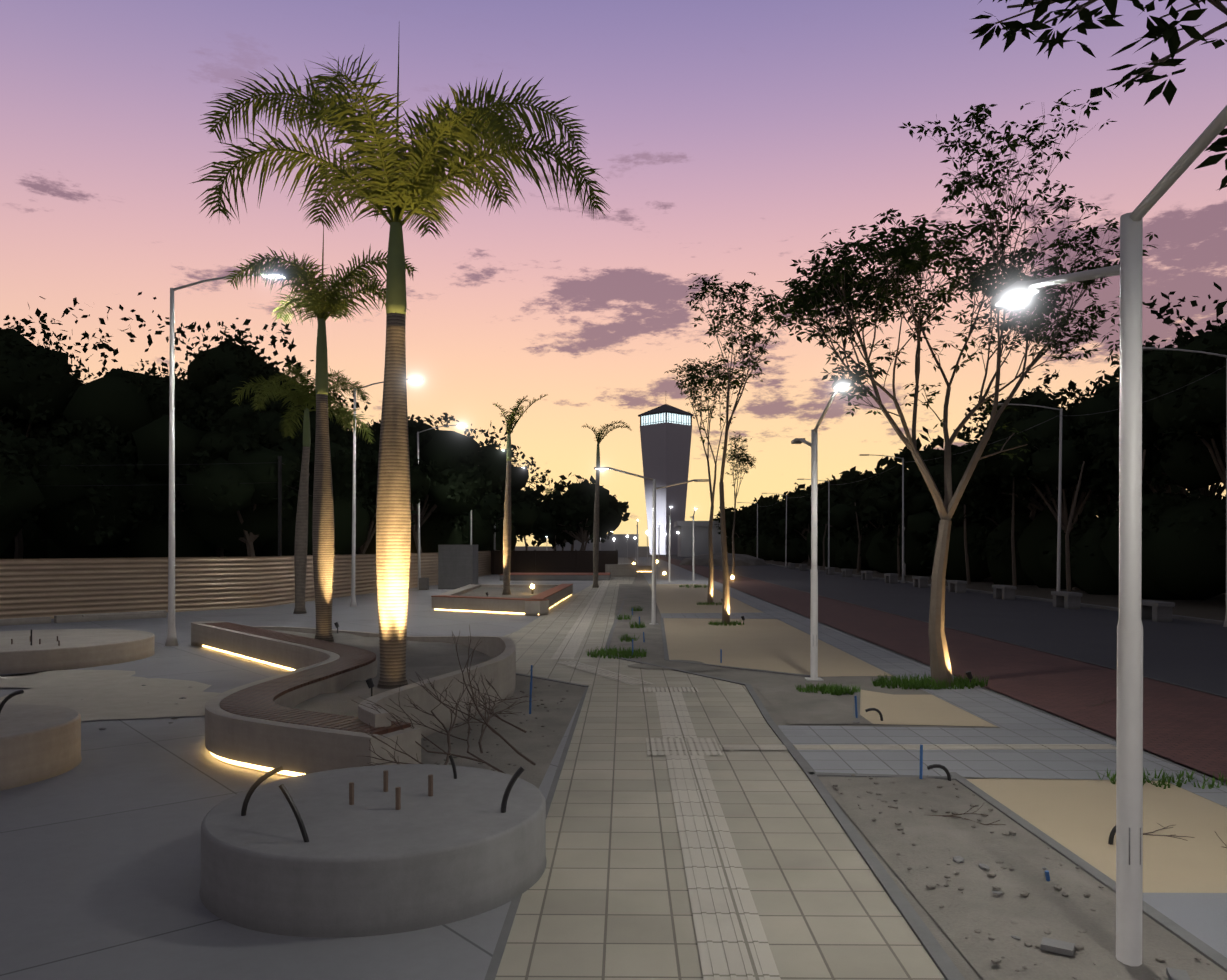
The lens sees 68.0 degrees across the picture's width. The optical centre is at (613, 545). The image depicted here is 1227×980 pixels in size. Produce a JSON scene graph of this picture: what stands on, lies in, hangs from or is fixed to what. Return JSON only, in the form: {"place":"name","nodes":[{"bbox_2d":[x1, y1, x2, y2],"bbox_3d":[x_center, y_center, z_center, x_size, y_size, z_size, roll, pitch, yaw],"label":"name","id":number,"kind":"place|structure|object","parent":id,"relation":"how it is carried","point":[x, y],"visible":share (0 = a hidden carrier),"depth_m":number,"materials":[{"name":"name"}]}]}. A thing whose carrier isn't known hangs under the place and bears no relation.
{"place":"outdoors","nodes":[
{"label":"outdoors","id":0,"kind":"place"},
{"bbox_2d":[0,292,556,558],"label":"trees","id":1,"kind":"object","parent":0,"point":[243,529],"depth_m":44.24,"materials":[{"name":"plant"}]},
{"bbox_2d":[0,574,592,979],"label":"plaza concrete","id":2,"kind":"object","parent":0,"point":[100,861],"depth_m":7.43,"materials":[{"name":"grey concrete"}]},
{"bbox_2d":[0,690,81,790],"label":"concrete base","id":3,"kind":"object","parent":2,"relation":"on","point":[38,743],"visible":0.98,"depth_m":9.98,"materials":[{"name":"grey concrete"}]},
{"bbox_2d":[0,670,151,688],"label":"dust patch","id":4,"kind":"object","parent":2,"relation":"on","point":[98,679],"visible":1,"depth_m":17.09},
{"bbox_2d":[0,629,154,673],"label":"concrete base","id":5,"kind":"object","parent":2,"relation":"on","point":[26,651],"visible":0.94,"depth_m":19.38,"materials":[{"name":"grey concrete"}]},
{"bbox_2d":[0,678,219,720],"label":"dust patch","id":6,"kind":"object","parent":2,"relation":"on","point":[160,699],"visible":0.53,"depth_m":14.91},
{"bbox_2d":[165,272,284,645],"bbox_3d":[-9.907,-2.219,23.220,2.979,9.530,0.316,0,0,-5],"label":"tall lamp pole","id":7,"kind":"object","parent":2,"relation":"on","point":[171,639],"visible":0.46,"depth_m":23.07,"materials":[{"name":"grey metal"}]},
{"bbox_2d":[0,550,499,625],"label":"corrugated fence","id":8,"kind":"object","parent":2,"relation":"on","point":[47,590],"visible":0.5,"depth_m":34.29,"materials":[{"name":"metal"}]},
{"bbox_2d":[230,361,374,613],"bbox_3d":[-11.595,-2.123,34.169,5.234,9.338,4.720,0,0,-17],"label":"palm","id":9,"kind":"object","parent":2,"relation":"on","point":[301,542],"visible":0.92,"depth_m":33.93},
{"bbox_2d":[191,621,420,777],"bbox_3d":[-6.061,2.257,16.762,2.959,0.578,16.511,0,0,-26],"label":"curved bench","id":10,"kind":"object","parent":2,"relation":"on","point":[264,726],"visible":0.94,"depth_m":10.67,"materials":[{"name":"concrete"}]},
{"bbox_2d":[199,755,546,937],"bbox_3d":[-1.840,2.094,7.197,2.620,0.903,2.620,0,0,1],"label":"concrete base","id":11,"kind":"object","parent":2,"relation":"on","point":[365,851],"visible":1,"depth_m":6.32,"materials":[{"name":"grey concrete"}]},
{"bbox_2d":[252,626,515,738],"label":"planter wall","id":12,"kind":"structure","parent":2,"relation":"on","point":[499,669],"depth_m":13.03,"materials":[{"name":"concrete"}]},
{"bbox_2d":[266,629,493,716],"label":"planter soil","id":13,"kind":"structure","parent":12,"relation":"in","point":[426,660],"depth_m":17.54,"materials":[{"name":"soil"}]},
{"bbox_2d":[224,223,417,641],"bbox_3d":[-6.911,-2.784,21.600,4.062,10.159,3.401,0,0,43],"label":"palm","id":14,"kind":"object","parent":13,"relation":"on","point":[322,306],"visible":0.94,"depth_m":21.40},
{"bbox_2d":[189,41,609,688],"bbox_3d":[-3.357,-2.994,14.202,5.877,10.579,4.840,0,0,39],"label":"palm","id":15,"kind":"object","parent":13,"relation":"on","point":[419,183],"visible":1,"depth_m":14.14,"materials":[{"name":"green plant"}]},
{"bbox_2d":[349,378,423,606],"bbox_3d":[-9.505,-2.219,38.010,3.081,9.530,0.309,0,0,0],"label":"tall lamp pole","id":16,"kind":"object","parent":2,"relation":"on","point":[353,601],"visible":0.9,"depth_m":37.92,"materials":[{"name":"grey metal"}]},
{"bbox_2d":[417,424,466,589],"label":"tall lamp pole","id":17,"kind":"object","parent":2,"relation":"on","point":[419,559],"visible":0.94,"depth_m":52.37,"materials":[{"name":"grey metal"}]},
{"bbox_2d":[419,545,477,589],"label":"utility box","id":18,"kind":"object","parent":2,"relation":"on","point":[457,566],"depth_m":52.67,"materials":[{"name":"grey metal"}]},
{"bbox_2d":[470,449,504,544],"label":"tall lamp pole","id":19,"kind":"object","parent":2,"relation":"on","point":[471,522],"visible":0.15,"depth_m":65.91,"materials":[{"name":"grey metal"}]},
{"bbox_2d":[431,584,572,615],"bbox_3d":[-4.863,2.131,40.065,5.371,0.830,14.332,0,0,1],"label":"rectangular planter","id":20,"kind":"object","parent":2,"relation":"on","point":[532,599],"visible":0.92,"depth_m":35.29,"materials":[{"name":"concrete"}]},
{"bbox_2d":[493,394,546,594],"bbox_3d":[-4.130,-2.289,40.282,2.197,8.870,1.542,0,0,-29],"label":"palm tree","id":21,"kind":"object","parent":20,"relation":"on","point":[511,418],"visible":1,"depth_m":39.90,"materials":[{"name":"brown plant"}]},
{"bbox_2d":[421,675,585,788],"bbox_3d":[-1.792,2.530,13.114,2.540,0.001,9.892,0,0,1],"label":"soil bed","id":22,"kind":"object","parent":2,"relation":"on","point":[534,743],"visible":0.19,"depth_m":12.17,"materials":[{"name":"soil"}]},
{"bbox_2d":[423,685,1209,979],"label":"soil clods","id":23,"kind":"object","parent":22,"relation":"on","point":[995,960],"visible":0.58,"depth_m":7.02,"materials":[{"name":"brown soil"}]},
{"bbox_2d":[530,483,566,550],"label":"palm","id":24,"kind":"object","parent":2,"relation":"on","point":[554,548],"visible":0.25,"depth_m":111.83,"materials":[{"name":"green plant"}]},
{"bbox_2d":[491,550,617,573],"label":"wall","id":25,"kind":"structure","parent":2,"relation":"on","point":[555,561],"depth_m":79.95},
{"bbox_2d":[99,685,1190,979],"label":"rubble stones","id":26,"kind":"object","parent":2,"relation":"on","point":[1055,945],"visible":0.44,"depth_m":5.59,"materials":[{"name":"concrete"}]},
{"bbox_2d":[586,584,1226,788],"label":"grass tufts","id":27,"kind":"object","parent":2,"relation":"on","point":[925,682],"visible":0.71,"depth_m":16.21,"materials":[{"name":"green plant"}]},
{"bbox_2d":[0,0,1226,545],"label":"sky","id":28,"kind":"structure","parent":0,"point":[728,138],"materials":[{"name":"purple"}]},
{"bbox_2d":[498,472,759,550],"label":"trees","id":29,"kind":"object","parent":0,"point":[541,536],"depth_m":101.93,"materials":[{"name":"plant"}]},
{"bbox_2d":[515,546,1226,979],"bbox_3d":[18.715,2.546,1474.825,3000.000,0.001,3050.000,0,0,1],"label":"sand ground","id":30,"kind":"structure","parent":0,"point":[965,968],"depth_m":16.30,"materials":[{"name":"grey sand"}]},
{"bbox_2d":[500,564,651,580],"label":"wall","id":31,"kind":"structure","parent":30,"relation":"on","point":[621,570],"depth_m":66.21,"materials":[{"name":"concrete"}]},
{"bbox_2d":[618,557,631,563],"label":"walkway","id":32,"kind":"structure","parent":30,"relation":"on","point":[622,560],"depth_m":149.65,"materials":[{"name":"grey concrete"}]},
{"bbox_2d":[636,519,638,565],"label":"lamp pole","id":33,"kind":"object","parent":32,"relation":"on","point":[637,541],"visible":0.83,"depth_m":94.88,"materials":[{"name":"grey metal"}]},
{"bbox_2d":[610,584,663,652],"bbox_3d":[0.791,2.509,40.688,1.300,0.050,38.500,0,0,1],"label":"dirt bed","id":34,"kind":"object","parent":30,"relation":"on","point":[634,598],"visible":0.88,"depth_m":28.93,"materials":[{"name":"soil"}]},
{"bbox_2d":[600,531,678,561],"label":"lamps","id":35,"kind":"object","parent":30,"relation":"on","point":[635,544],"visible":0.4,"depth_m":160.18,"materials":[{"name":"white metal"}]},
{"bbox_2d":[594,467,709,624],"bbox_3d":[1.234,0.006,29.372,3.719,5.078,0.300,0,0,1],"label":"lamp pole","id":36,"kind":"object","parent":30,"relation":"on","point":[653,545],"visible":0.98,"depth_m":29.32,"materials":[{"name":"grey metal"}]},
{"bbox_2d":[556,521,766,565],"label":"buildings","id":37,"kind":"structure","parent":30,"relation":"on","point":[685,544],"depth_m":195.06,"materials":[{"name":"grey"}]},
{"bbox_2d":[638,404,693,554],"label":"tower","id":38,"kind":"structure","parent":30,"relation":"on","point":[665,432],"depth_m":256.47,"materials":[{"name":"concrete"}]},
{"bbox_2d":[633,557,705,583],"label":"grey apron","id":39,"kind":"object","parent":30,"relation":"on","point":[678,577],"visible":0.67,"depth_m":76.88,"materials":[{"name":"grey concrete"}]},
{"bbox_2d":[658,523,660,566],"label":"lamp pole","id":40,"kind":"object","parent":39,"relation":"on","point":[658,545],"visible":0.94,"depth_m":109.83,"materials":[{"name":"grey metal"}]},
{"bbox_2d":[667,506,672,581],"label":"lamp pole","id":41,"kind":"object","parent":39,"relation":"on","point":[669,557],"visible":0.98,"depth_m":63.03,"materials":[{"name":"grey metal"}]},
{"bbox_2d":[690,507,696,580],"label":"lamp pole","id":42,"kind":"object","parent":39,"relation":"on","point":[695,508],"visible":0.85,"depth_m":65.67,"materials":[{"name":"grey metal"}]},
{"bbox_2d":[628,660,719,670],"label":"dust patch","id":43,"kind":"object","parent":30,"relation":"on","point":[685,666],"visible":0.86,"depth_m":18.95,"materials":[{"name":"soil"}]},
{"bbox_2d":[649,584,763,613],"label":"sand patch","id":44,"kind":"object","parent":30,"relation":"on","point":[673,598],"visible":0.67,"depth_m":41.25,"materials":[{"name":"beige sand"}]},
{"bbox_2d":[665,354,748,603],"bbox_3d":[4.074,-2.945,40.525,3.630,10.990,4.900,0,0,1],"label":"slim tree","id":45,"kind":"object","parent":44,"relation":"on","point":[692,377],"visible":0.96,"depth_m":39.62,"materials":[{"name":"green plant"}]},
{"bbox_2d":[495,572,945,979],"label":"walkway pavers","id":46,"kind":"object","parent":30,"relation":"on","point":[605,896],"visible":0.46,"depth_m":7.46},
{"bbox_2d":[551,578,610,658],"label":"tactile paving","id":47,"kind":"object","parent":46,"relation":"on","point":[571,652],"visible":0.5,"depth_m":27.36,"materials":[{"name":"grey concrete"}]},
{"bbox_2d":[557,661,652,684],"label":"tactile paving","id":48,"kind":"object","parent":46,"relation":"on","point":[605,673],"visible":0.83,"depth_m":17.94,"materials":[{"name":"grey concrete"}]},
{"bbox_2d":[583,421,631,587],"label":"palm","id":49,"kind":"object","parent":46,"relation":"on","point":[596,539],"visible":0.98,"depth_m":54.86,"materials":[{"name":"plant"}]},
{"bbox_2d":[640,687,698,691],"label":"tactile paving","id":50,"kind":"structure","parent":46,"relation":"on","point":[666,688],"depth_m":15.95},
{"bbox_2d":[655,692,696,737],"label":"tactile paving","id":51,"kind":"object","parent":46,"relation":"on","point":[677,727],"visible":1,"depth_m":13.43,"materials":[{"name":"grey concrete"}]},
{"bbox_2d":[646,738,721,754],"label":"tactile paving","id":52,"kind":"structure","parent":46,"relation":"on","point":[685,745],"depth_m":11.42,"materials":[{"name":"grey concrete"}]},
{"bbox_2d":[666,755,780,979],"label":"tactile paving","id":53,"kind":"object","parent":46,"relation":"on","point":[739,968],"visible":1,"depth_m":6.73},
{"bbox_2d":[554,580,1115,979],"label":"tactile ribs","id":54,"kind":"object","parent":46,"relation":"on","point":[735,926],"visible":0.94,"depth_m":9.02,"materials":[{"name":"beige concrete"}]},
{"bbox_2d":[661,612,779,618],"bbox_3d":[3.746,2.530,32.899,4.091,0.001,3.000,0,0,1],"label":"grey band","id":55,"kind":"object","parent":30,"relation":"on","point":[765,615],"visible":0.83,"depth_m":32.89,"materials":[{"name":"grey concrete"}]},
{"bbox_2d":[334,592,1115,844],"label":"conduit pipes","id":56,"kind":"object","parent":30,"relation":"on","point":[369,682],"visible":0.83,"depth_m":13.16,"materials":[{"name":"black plastic"}]},
{"bbox_2d":[721,431,755,579],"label":"slim tree","id":57,"kind":"object","parent":30,"relation":"on","point":[740,459],"visible":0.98,"depth_m":66.49,"materials":[{"name":"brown plant"}]},
{"bbox_2d":[663,618,891,676],"bbox_3d":[3.461,2.538,24.652,4.451,0.001,14.126,0,0,1],"label":"sand patch","id":58,"kind":"object","parent":30,"relation":"on","point":[777,645],"visible":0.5,"depth_m":22.41,"materials":[{"name":"beige sand"}]},
{"bbox_2d":[686,272,793,623],"bbox_3d":[4.085,-3.086,29.493,3.779,11.263,4.317,0,0,1],"label":"slim tree","id":59,"kind":"object","parent":58,"relation":"on","point":[757,337],"visible":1,"depth_m":29.18,"materials":[{"name":"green plant"}]},
{"bbox_2d":[350,625,1226,847],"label":"dry branches","id":60,"kind":"object","parent":30,"relation":"on","point":[485,720],"visible":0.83,"depth_m":10.81,"materials":[{"name":"brown wood"}]},
{"bbox_2d":[529,608,1049,880],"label":"marker stakes","id":61,"kind":"object","parent":30,"relation":"on","point":[1047,875],"visible":0.75,"depth_m":13.28,"materials":[{"name":"blue"}]},
{"bbox_2d":[756,688,871,723],"bbox_3d":[3.107,2.510,14.556,1.200,0.047,3.300,0,0,1],"label":"dirt bed","id":62,"kind":"object","parent":30,"relation":"on","point":[792,705],"visible":0.92,"depth_m":14.20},
{"bbox_2d":[791,380,851,680],"bbox_3d":[3.806,-0.083,16.999,0.300,5.258,4.300,0,0,1],"label":"lamp pole","id":63,"kind":"object","parent":30,"relation":"on","point":[836,386],"visible":1,"depth_m":17.22,"materials":[{"name":"grey metal"}]},
{"bbox_2d":[484,559,1226,979],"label":"kerb lines","id":64,"kind":"object","parent":30,"relation":"on","point":[932,945],"visible":0.65,"depth_m":8.17,"materials":[{"name":"concrete"}]},
{"bbox_2d":[651,557,1081,728],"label":"paved path","id":65,"kind":"structure","parent":30,"relation":"on","point":[995,709],"depth_m":18.29,"materials":[{"name":"grey concrete"}]},
{"bbox_2d":[860,690,996,726],"bbox_3d":[4.442,2.538,14.403,1.927,0.001,3.328,0,0,1],"label":"sand patch","id":66,"kind":"object","parent":30,"relation":"on","point":[914,709],"visible":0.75,"depth_m":13.90,"materials":[{"name":"beige sand"}]},
{"bbox_2d":[656,556,1226,782],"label":"bike path","id":67,"kind":"structure","parent":30,"relation":"on","point":[1182,726],"depth_m":17.01,"materials":[{"name":"red asphalt"}]},
{"bbox_2d":[760,89,1157,686],"bbox_3d":[6.499,-2.778,16.651,8.438,10.692,3.982,0,0,-31],"label":"tree","id":68,"kind":"object","parent":30,"relation":"on","point":[827,285],"visible":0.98,"depth_m":16.26,"materials":[{"name":"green plant"}]},
{"bbox_2d":[778,725,1211,781],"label":"paved walkway","id":69,"kind":"structure","parent":30,"relation":"on","point":[1091,764],"depth_m":10.95,"materials":[{"name":"grey concrete"}]},
{"bbox_2d":[719,744,1115,749],"bbox_3d":[3.827,2.526,11.396,4.981,0.001,0.300,0,0,0],"label":"tactile cross","id":70,"kind":"object","parent":69,"relation":"on","point":[919,747],"visible":0.5,"depth_m":11.37,"materials":[{"name":"grey concrete"}]},
{"bbox_2d":[767,564,1223,624],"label":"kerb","id":71,"kind":"structure","parent":30,"relation":"on","point":[1211,621],"depth_m":37.52,"materials":[{"name":"concrete"}]},
{"bbox_2d":[818,777,1226,979],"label":"dirt bed","id":72,"kind":"object","parent":30,"relation":"on","point":[1034,914],"visible":0.83,"depth_m":6.65,"materials":[{"name":"dirt"},{"name":"stone"}]},
{"bbox_2d":[991,105,1226,965],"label":"lamp pole","id":73,"kind":"object","parent":72,"relation":"on","point":[1129,801],"visible":0.83,"depth_m":5.45,"materials":[{"name":"grey metal"}]},
{"bbox_2d":[966,778,1226,892],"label":"sand patch","id":74,"kind":"object","parent":30,"relation":"on","point":[1077,817],"visible":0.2,"depth_m":8.27,"materials":[{"name":"beige sand"}]},
{"bbox_2d":[1142,893,1226,957],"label":"concrete pavement","id":75,"kind":"structure","parent":30,"relation":"on","point":[1202,917],"depth_m":6.29,"materials":[{"name":"grey concrete"}]},
{"bbox_2d":[1167,781,1226,806],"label":"grey border","id":76,"kind":"object","parent":30,"relation":"on","point":[1217,795],"visible":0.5,"depth_m":9.36,"materials":[{"name":"grey concrete"}]},
{"bbox_2d":[661,555,1226,695],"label":"dark road","id":77,"kind":"structure","parent":0,"point":[1191,654],"depth_m":28.86,"materials":[{"name":"grey asphalt"}]},
{"bbox_2d":[737,502,757,557],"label":"street light","id":78,"kind":"object","parent":77,"relation":"on","point":[757,526],"visible":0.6,"depth_m":129.62,"materials":[{"name":"white paint"}]},
{"bbox_2d":[762,493,786,566],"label":"street light","id":79,"kind":"object","parent":77,"relation":"on","point":[786,531],"visible":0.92,"depth_m":106.64,"materials":[{"name":"white paint"}]},
{"bbox_2d":[797,479,829,566],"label":"street light","id":80,"kind":"object","parent":77,"relation":"on","point":[828,522],"visible":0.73,"depth_m":84.14,"materials":[{"name":"white paint"}]},
{"bbox_2d":[859,454,904,582],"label":"street light","id":81,"kind":"object","parent":77,"relation":"on","point":[903,580],"visible":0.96,"depth_m":61.63,"materials":[{"name":"white paint"}]},
{"bbox_2d":[998,403,1061,590],"bbox_3d":[18.045,-1.819,39.590,2.972,8.730,0.291,0,0,0],"label":"street light","id":82,"kind":"object","parent":77,"relation":"on","point":[1059,521],"visible":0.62,"depth_m":39.52,"materials":[{"name":"white paint"}]},
{"bbox_2d":[1142,347,1226,626],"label":"street light","id":83,"kind":"object","parent":77,"relation":"on","point":[1156,348],"visible":0.81,"depth_m":28.40,"materials":[{"name":"white paint"}]},
{"bbox_2d":[764,560,1225,620],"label":"verge","id":84,"kind":"structure","parent":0,"point":[1213,608],"depth_m":41.67,"materials":[{"name":"plant"}]},
{"bbox_2d":[713,282,1226,599],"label":"trees","id":85,"kind":"object","parent":84,"relation":"on","point":[1191,565],"depth_m":48.88,"materials":[{"name":"plant"}]},
{"bbox_2d":[788,563,1174,621],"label":"benches","id":86,"kind":"object","parent":84,"relation":"on","point":[1157,611],"visible":0.83,"depth_m":42.46,"materials":[{"name":"concrete"}]},
{"bbox_2d":[970,0,1226,190],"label":"tree leaves","id":87,"kind":"object","parent":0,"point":[1165,30],"visible":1,"depth_m":8.72,"materials":[{"name":"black plant"}]}
]}

